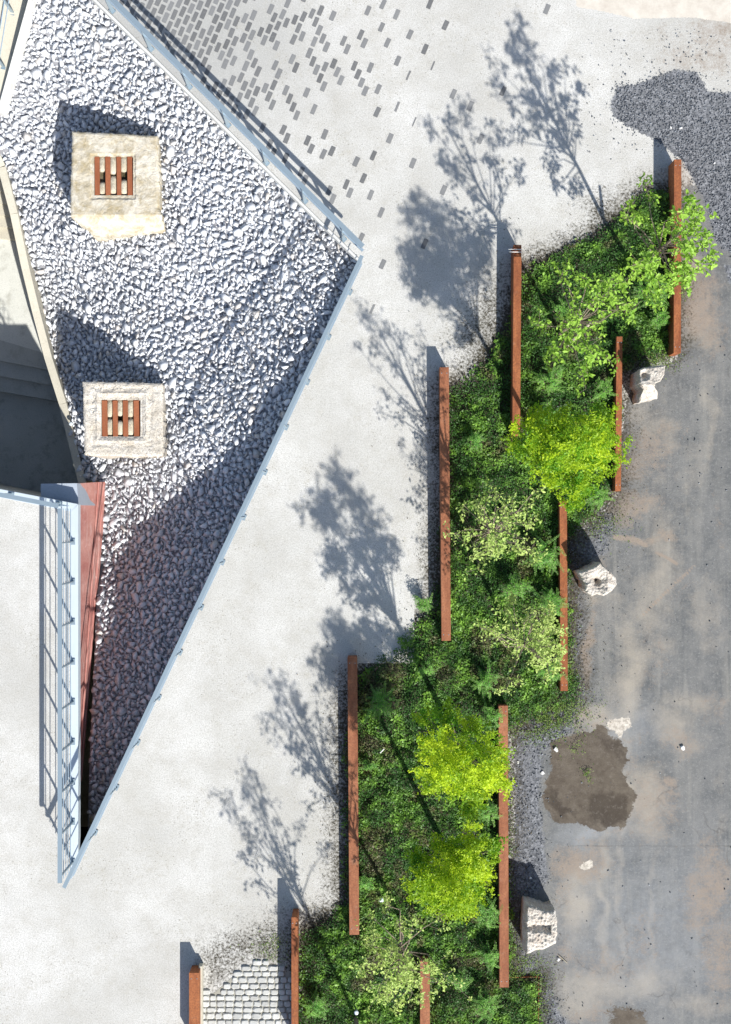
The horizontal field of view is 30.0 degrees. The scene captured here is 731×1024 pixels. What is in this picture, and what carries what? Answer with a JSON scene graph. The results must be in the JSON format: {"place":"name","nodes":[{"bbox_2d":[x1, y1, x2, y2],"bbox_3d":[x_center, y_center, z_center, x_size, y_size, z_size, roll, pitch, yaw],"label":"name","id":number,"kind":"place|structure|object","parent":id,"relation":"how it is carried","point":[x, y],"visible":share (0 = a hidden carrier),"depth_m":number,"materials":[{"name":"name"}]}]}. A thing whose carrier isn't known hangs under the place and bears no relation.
{"place":"outdoors","nodes":[
{"label":"outdoors","id":0,"kind":"place"},
{"bbox_2d":[0,0,35,99],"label":"footpath","id":1,"kind":"structure","parent":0,"point":[12,27],"depth_m":28.94,"materials":[{"name":"beige concrete"}]},
{"bbox_2d":[0,0,13,69],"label":"railing","id":2,"kind":"object","parent":1,"relation":"on","point":[3,67],"visible":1,"depth_m":28.59,"materials":[{"name":"metal"}]},
{"bbox_2d":[0,0,37,117],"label":"kerb","id":3,"kind":"structure","parent":1,"relation":"on","point":[14,68],"depth_m":28.93,"materials":[{"name":"white concrete"}]},
{"bbox_2d":[0,239,42,351],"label":"ramp landing","id":4,"kind":"object","parent":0,"point":[17,325],"depth_m":31.95,"materials":[{"name":"concrete"}]},
{"bbox_2d":[0,178,15,240],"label":"concrete steps","id":5,"kind":"structure","parent":4,"relation":"on","point":[6,230],"depth_m":31.64,"materials":[{"name":"beige concrete"}]},
{"bbox_2d":[0,392,77,491],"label":"sunken floor","id":6,"kind":"structure","parent":0,"point":[35,453],"depth_m":32.47,"materials":[{"name":"grey concrete"}]},
{"bbox_2d":[0,484,40,496],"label":"retaining wall","id":7,"kind":"structure","parent":6,"relation":"on","point":[20,490],"depth_m":30.70,"materials":[{"name":"grey concrete"}]},
{"bbox_2d":[0,489,77,510],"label":"edge plate","id":8,"kind":"object","parent":7,"relation":"on","point":[71,506],"visible":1,"depth_m":27.99,"materials":[{"name":"metal"}]},
{"bbox_2d":[0,492,67,507],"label":"railing","id":9,"kind":"object","parent":8,"relation":"on","point":[10,495],"visible":1,"depth_m":26.79,"materials":[{"name":"metal"}]},
{"bbox_2d":[0,340,57,401],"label":"concrete steps","id":10,"kind":"structure","parent":6,"relation":"on","point":[24,371],"depth_m":32.08,"materials":[{"name":"grey concrete"}]},
{"bbox_2d":[0,154,97,482],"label":"curb wall","id":11,"kind":"structure","parent":6,"relation":"on","point":[35,300],"depth_m":30.54,"materials":[{"name":"beige concrete"}]},
{"bbox_2d":[81,561,100,826],"bbox_3d":[-5.800,-2.900,33.500,11.800,0.200,21.200,0,90,0],"label":"pit base","id":12,"kind":"object","parent":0,"point":[84,796],"depth_m":33.40,"materials":[{"name":"grey concrete"}]},
{"bbox_2d":[0,0,356,832],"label":"marble gravel","id":13,"kind":"structure","parent":0,"point":[190,190],"depth_m":29.28,"materials":[{"name":"white gravel"}]},
{"bbox_2d":[80,482,105,781],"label":"red wall","id":14,"kind":"structure","parent":13,"relation":"on","point":[92,521],"depth_m":29.71,"materials":[{"name":"paint"}]},
{"bbox_2d":[41,483,94,505],"bbox_3d":[-6.346,-0.369,29.615,0.784,2.570,0.455,0,90,0],"label":"concrete ledge","id":15,"kind":"object","parent":14,"relation":"attached to","point":[76,493],"visible":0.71,"depth_m":28.33,"materials":[{"name":"grey concrete"}]},
{"bbox_2d":[71,504,80,866],"bbox_3d":[-5.965,3.672,28.104,0.150,0.232,7.655,0,90,0],"label":"edge plate","id":16,"kind":"object","parent":14,"relation":"on","point":[76,678],"visible":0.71,"depth_m":27.99,"materials":[{"name":"metal"}]},
{"bbox_2d":[58,508,74,882],"bbox_3d":[-6.000,3.605,27.383,0.100,1.190,7.350,0,90,0],"label":"railing","id":17,"kind":"object","parent":16,"relation":"on","point":[61,708],"visible":0.96,"depth_m":27.12,"materials":[{"name":"metal"}]},
{"bbox_2d":[71,131,165,241],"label":"stone block","id":18,"kind":"structure","parent":13,"relation":"on","point":[116,186],"depth_m":28.59,"materials":[{"name":"yellow stone"}]},
{"bbox_2d":[83,381,167,458],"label":"stone block","id":19,"kind":"structure","parent":13,"relation":"on","point":[124,419],"depth_m":29.05,"materials":[{"name":"stone"}]},
{"bbox_2d":[97,0,358,257],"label":"retaining wall","id":20,"kind":"structure","parent":13,"relation":"on","point":[233,134],"depth_m":28.02,"materials":[{"name":"white concrete"}]},
{"bbox_2d":[91,0,357,261],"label":"kerb","id":21,"kind":"structure","parent":20,"relation":"on","point":[174,79],"depth_m":27.98,"materials":[{"name":"white concrete"}]},
{"bbox_2d":[105,0,364,251],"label":"railing","id":22,"kind":"object","parent":21,"relation":"on","point":[201,88],"visible":1,"depth_m":26.72,"materials":[{"name":"metal"}]},
{"bbox_2d":[0,0,413,1023],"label":"plaza paving","id":23,"kind":"structure","parent":0,"point":[318,564],"depth_m":28.00,"materials":[{"name":"grey concrete"}]},
{"bbox_2d":[62,255,363,888],"bbox_3d":[-3.005,1.175,27.435,0.100,1.110,13.764,25,90,0],"label":"railing","id":24,"kind":"object","parent":23,"relation":"on","point":[198,606],"visible":1,"depth_m":26.88,"materials":[{"name":"metal"}]},
{"bbox_2d":[117,0,550,313],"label":"brick paving","id":25,"kind":"structure","parent":23,"relation":"on","point":[274,67],"depth_m":27.99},
{"bbox_2d":[195,0,730,1023],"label":"ground","id":26,"kind":"structure","parent":0,"point":[643,810],"depth_m":28.00,"materials":[{"name":"grey concrete"}]},
{"bbox_2d":[189,965,199,1023],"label":"steel wall","id":27,"kind":"structure","parent":26,"relation":"on","point":[194,995],"depth_m":27.54,"materials":[{"name":"brown metal"}]},
{"bbox_2d":[199,963,203,1023],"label":"board","id":28,"kind":"object","parent":26,"relation":"on","point":[201,991],"visible":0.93,"depth_m":27.80,"materials":[{"name":"beige concrete"}]},
{"bbox_2d":[203,960,302,1023],"bbox_3d":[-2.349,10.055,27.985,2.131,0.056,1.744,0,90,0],"label":"cobble paving","id":29,"kind":"structure","parent":26,"relation":"on","point":[265,992],"depth_m":27.96,"materials":[{"name":"white stone"}]},
{"bbox_2d":[291,909,298,1023],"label":"steel wall","id":30,"kind":"structure","parent":26,"relation":"on","point":[295,967],"depth_m":27.40,"materials":[{"name":"brown metal"}]},
{"bbox_2d":[300,986,330,1018],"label":"fern shrub","id":31,"kind":"object","parent":26,"relation":"on","point":[316,1006],"visible":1,"depth_m":27.57,"materials":[{"name":"green plant"}]},
{"bbox_2d":[347,655,358,934],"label":"steel wall","id":32,"kind":"structure","parent":26,"relation":"on","point":[353,794],"depth_m":27.60,"materials":[{"name":"brown metal"}]},
{"bbox_2d":[359,872,373,890],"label":"fern shrub","id":33,"kind":"object","parent":26,"relation":"on","point":[363,883],"visible":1,"depth_m":27.66,"materials":[{"name":"green plant"}]},
{"bbox_2d":[358,758,376,771],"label":"fern shrub","id":34,"kind":"object","parent":26,"relation":"on","point":[366,765],"visible":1,"depth_m":27.71,"materials":[{"name":"green plant"}]},
{"bbox_2d":[363,682,401,723],"bbox_3d":[0.344,3.867,27.736,0.787,0.534,0.865,0,90,0],"label":"fern shrub","id":35,"kind":"object","parent":26,"relation":"on","point":[379,700],"visible":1,"depth_m":27.58,"materials":[{"name":"green plant"}]},
{"bbox_2d":[347,891,471,1016],"bbox_3d":[0.695,8.087,25.741,2.012,4.621,2.050,-16,90,0],"label":"young tree","id":36,"kind":"object","parent":26,"relation":"on","point":[405,970],"visible":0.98,"depth_m":24.62,"materials":[{"name":"green plant"}]},
{"bbox_2d":[413,594,434,613],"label":"fern shrub","id":37,"kind":"object","parent":26,"relation":"on","point":[423,605],"visible":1,"depth_m":27.67,"materials":[{"name":"green plant"}]},
{"bbox_2d":[420,955,429,1023],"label":"steel wall","id":38,"kind":"structure","parent":26,"relation":"on","point":[425,1015],"depth_m":27.60,"materials":[{"name":"brown metal"}]},
{"bbox_2d":[417,659,434,678],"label":"fern shrub","id":39,"kind":"object","parent":26,"relation":"on","point":[428,670],"visible":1,"depth_m":27.59,"materials":[{"name":"green plant"}]},
{"bbox_2d":[439,367,450,640],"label":"steel wall","id":40,"kind":"structure","parent":26,"relation":"on","point":[444,482],"depth_m":27.54,"materials":[{"name":"brown metal"}]},
{"bbox_2d":[399,795,507,925],"bbox_3d":[1.720,6.451,25.813,2.304,4.476,1.732,-37,90,0],"label":"leafy tree","id":41,"kind":"object","parent":26,"relation":"on","point":[458,898],"visible":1,"depth_m":24.56,"materials":[{"name":"green plant"}]},
{"bbox_2d":[444,968,473,991],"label":"fern shrub","id":42,"kind":"object","parent":26,"relation":"on","point":[457,976],"visible":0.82,"depth_m":27.59,"materials":[{"name":"green plant"}]},
{"bbox_2d":[407,696,516,807],"bbox_3d":[1.662,4.445,25.420,1.996,5.262,1.767,23,90,0],"label":"leafy tree","id":43,"kind":"object","parent":26,"relation":"on","point":[488,770],"visible":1,"depth_m":24.05,"materials":[{"name":"green plant"}]},
{"bbox_2d":[230,286,693,1023],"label":"weeds","id":44,"kind":"object","parent":26,"relation":"on","point":[572,706],"visible":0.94,"depth_m":27.94,"materials":[{"name":"green plant"}]},
{"bbox_2d":[466,430,486,451],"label":"fern shrub","id":45,"kind":"object","parent":26,"relation":"on","point":[475,439],"visible":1,"depth_m":27.55,"materials":[{"name":"green plant"}]},
{"bbox_2d":[299,188,669,1023],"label":"ground cover","id":46,"kind":"object","parent":26,"relation":"on","point":[459,606],"visible":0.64,"depth_m":27.86,"materials":[{"name":"green plant"}]},
{"bbox_2d":[469,984,503,1022],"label":"fern shrub","id":47,"kind":"object","parent":26,"relation":"on","point":[483,1005],"visible":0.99,"depth_m":27.60,"materials":[{"name":"green plant"}]},
{"bbox_2d":[472,939,500,971],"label":"fern shrub","id":48,"kind":"object","parent":26,"relation":"on","point":[488,956],"visible":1,"depth_m":27.58,"materials":[{"name":"green plant"}]},
{"bbox_2d":[470,658,503,701],"bbox_3d":[2.486,3.404,27.688,0.681,0.627,0.693,43,90,0],"label":"fern shrub","id":49,"kind":"object","parent":26,"relation":"on","point":[487,678],"visible":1,"depth_m":27.50,"materials":[{"name":"green plant"}]},
{"bbox_2d":[474,895,502,927],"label":"fern shrub","id":50,"kind":"object","parent":26,"relation":"on","point":[488,913],"visible":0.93,"depth_m":27.46,"materials":[{"name":"green plant"}]},
{"bbox_2d":[477,794,501,826],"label":"fern shrub","id":51,"kind":"object","parent":26,"relation":"on","point":[491,809],"visible":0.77,"depth_m":27.42,"materials":[{"name":"green plant"}]},
{"bbox_2d":[478,698,506,735],"bbox_3d":[2.506,4.108,27.636,0.604,0.733,0.608,37,90,0],"label":"fern shrub","id":52,"kind":"object","parent":26,"relation":"on","point":[493,715],"visible":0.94,"depth_m":27.42,"materials":[{"name":"green plant"}]},
{"bbox_2d":[442,476,547,580],"bbox_3d":[2.393,0.315,25.832,1.899,4.446,2.016,0,90,0],"label":"young tree","id":53,"kind":"object","parent":26,"relation":"on","point":[490,528],"visible":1,"depth_m":24.91,"materials":[{"name":"green plant"}]},
{"bbox_2d":[497,703,508,986],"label":"steel wall","id":54,"kind":"structure","parent":26,"relation":"on","point":[503,916],"depth_m":27.58,"materials":[{"name":"brown metal"}]},
{"bbox_2d":[510,245,521,436],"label":"steel wall","id":55,"kind":"structure","parent":26,"relation":"on","point":[515,361],"depth_m":27.46,"materials":[{"name":"brown metal"}]},
{"bbox_2d":[497,574,536,601],"bbox_3d":[3.082,1.583,27.689,0.803,0.627,0.609,27,90,0],"label":"fern shrub","id":56,"kind":"object","parent":26,"relation":"on","point":[513,586],"visible":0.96,"depth_m":27.48,"materials":[{"name":"green plant"}]},
{"bbox_2d":[468,591,573,695],"bbox_3d":[2.948,2.406,26.048,1.743,4.011,1.764,-21,90,0],"label":"young tree","id":57,"kind":"object","parent":26,"relation":"on","point":[543,659],"visible":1,"depth_m":25.19,"materials":[{"name":"green plant"}]},
{"bbox_2d":[510,976,538,1020],"bbox_3d":[3.258,10.257,28.000,0.596,0.100,1.486,0,90,0],"label":"steel edging","id":58,"kind":"object","parent":26,"relation":"on","point":[538,988],"visible":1,"depth_m":27.95,"materials":[{"name":"brown metal"}]},
{"bbox_2d":[520,896,556,953],"bbox_3d":[3.494,8.342,27.620,0.680,0.860,1.026,0,90,0],"label":"boulder","id":59,"kind":"object","parent":26,"relation":"on","point":[538,924],"visible":1,"depth_m":27.26,"materials":[{"name":"white stone"}]},
{"bbox_2d":[526,398,557,428],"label":"fern shrub","id":60,"kind":"object","parent":26,"relation":"on","point":[546,403],"visible":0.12,"depth_m":27.45,"materials":[{"name":"green plant"}]},
{"bbox_2d":[522,535,565,574],"bbox_3d":[3.588,0.857,27.632,0.882,0.741,0.853,0,90,0],"label":"fern shrub","id":61,"kind":"object","parent":26,"relation":"on","point":[548,559],"visible":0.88,"depth_m":27.41,"materials":[{"name":"green plant"}]},
{"bbox_2d":[532,363,564,395],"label":"fern shrub","id":62,"kind":"object","parent":26,"relation":"on","point":[551,380],"visible":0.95,"depth_m":27.53,"materials":[{"name":"green plant"}]},
{"bbox_2d":[531,587,568,618],"bbox_3d":[3.747,1.785,27.631,0.564,0.742,0.897,-35,90,0],"label":"fern shrub","id":63,"kind":"object","parent":26,"relation":"on","point":[552,597],"visible":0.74,"depth_m":27.43,"materials":[{"name":"green plant"}]},
{"bbox_2d":[533,653,569,683],"bbox_3d":[3.739,3.182,27.677,0.781,0.651,0.651,0,90,0],"label":"fern shrub","id":64,"kind":"object","parent":26,"relation":"on","point":[557,675],"visible":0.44,"depth_m":27.48,"materials":[{"name":"green plant"}]},
{"bbox_2d":[544,297,569,318],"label":"fern shrub","id":65,"kind":"object","parent":26,"relation":"on","point":[560,310],"visible":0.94,"depth_m":27.57,"materials":[{"name":"green plant"}]},
{"bbox_2d":[557,501,567,690],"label":"steel wall","id":66,"kind":"structure","parent":26,"relation":"on","point":[562,573],"depth_m":27.58,"materials":[{"name":"brown metal"}]},
{"bbox_2d":[501,397,634,512],"bbox_3d":[3.587,-1.023,25.453,2.267,5.199,2.117,0,90,0],"label":"leafy tree","id":67,"kind":"object","parent":26,"relation":"on","point":[590,444],"visible":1,"depth_m":24.13,"materials":[{"name":"green plant"}]},
{"bbox_2d":[528,258,640,397],"bbox_3d":[3.892,-3.291,25.749,1.869,4.604,2.409,20,90,0],"label":"young tree","id":68,"kind":"object","parent":26,"relation":"on","point":[576,322],"visible":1,"depth_m":24.68,"materials":[{"name":"green plant"}]},
{"bbox_2d":[573,562,616,595],"bbox_3d":[4.636,1.353,27.501,0.682,1.099,0.639,-26,90,0],"label":"boulder","id":69,"kind":"object","parent":26,"relation":"on","point":[595,578],"visible":1,"depth_m":27.02,"materials":[{"name":"white stone"}]},
{"bbox_2d":[582,484,614,512],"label":"fern shrub","id":70,"kind":"object","parent":26,"relation":"on","point":[599,498],"visible":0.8,"depth_m":27.51,"materials":[{"name":"green plant"}]},
{"bbox_2d":[590,377,618,401],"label":"fern shrub","id":71,"kind":"object","parent":26,"relation":"on","point":[601,389],"visible":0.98,"depth_m":27.52,"materials":[{"name":"green plant"}]},
{"bbox_2d":[612,336,621,490],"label":"steel wall","id":72,"kind":"structure","parent":26,"relation":"on","point":[616,479],"depth_m":27.58,"materials":[{"name":"brown metal"}]},
{"bbox_2d":[508,29,730,1023],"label":"dark gravel","id":73,"kind":"structure","parent":26,"relation":"on","point":[672,126],"depth_m":27.99,"materials":[{"name":"grey gravel"}]},
{"bbox_2d":[630,365,664,403],"bbox_3d":[5.669,-2.548,27.483,0.519,1.135,0.712,0,90,0],"label":"boulder","id":74,"kind":"object","parent":26,"relation":"on","point":[644,380],"visible":1,"depth_m":27.05,"materials":[{"name":"white stone"}]},
{"bbox_2d":[631,273,670,311],"bbox_3d":[5.749,-4.412,27.538,0.895,0.930,0.782,0,90,0],"label":"fern shrub","id":75,"kind":"object","parent":26,"relation":"on","point":[640,288],"visible":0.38,"depth_m":27.31,"materials":[{"name":"green plant"}]},
{"bbox_2d":[649,306,670,331],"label":"fern shrub","id":76,"kind":"object","parent":26,"relation":"on","point":[657,320],"visible":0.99,"depth_m":27.58,"materials":[{"name":"green plant"}]},
{"bbox_2d":[614,172,722,313],"bbox_3d":[5.415,-4.886,25.561,1.860,4.982,2.426,0,90,0],"label":"young tree","id":77,"kind":"object","parent":26,"relation":"on","point":[686,246],"visible":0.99,"depth_m":24.28,"materials":[{"name":"green plant"}]},
{"bbox_2d":[668,159,680,355],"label":"steel wall","id":78,"kind":"structure","parent":26,"relation":"on","point":[674,192],"depth_m":27.44,"materials":[{"name":"brown metal"}]},
{"bbox_2d":[265,186,681,1021],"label":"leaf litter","id":79,"kind":"object","parent":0,"point":[419,614],"visible":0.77,"depth_m":27.98,"materials":[{"name":"brown plant"}]}
]}

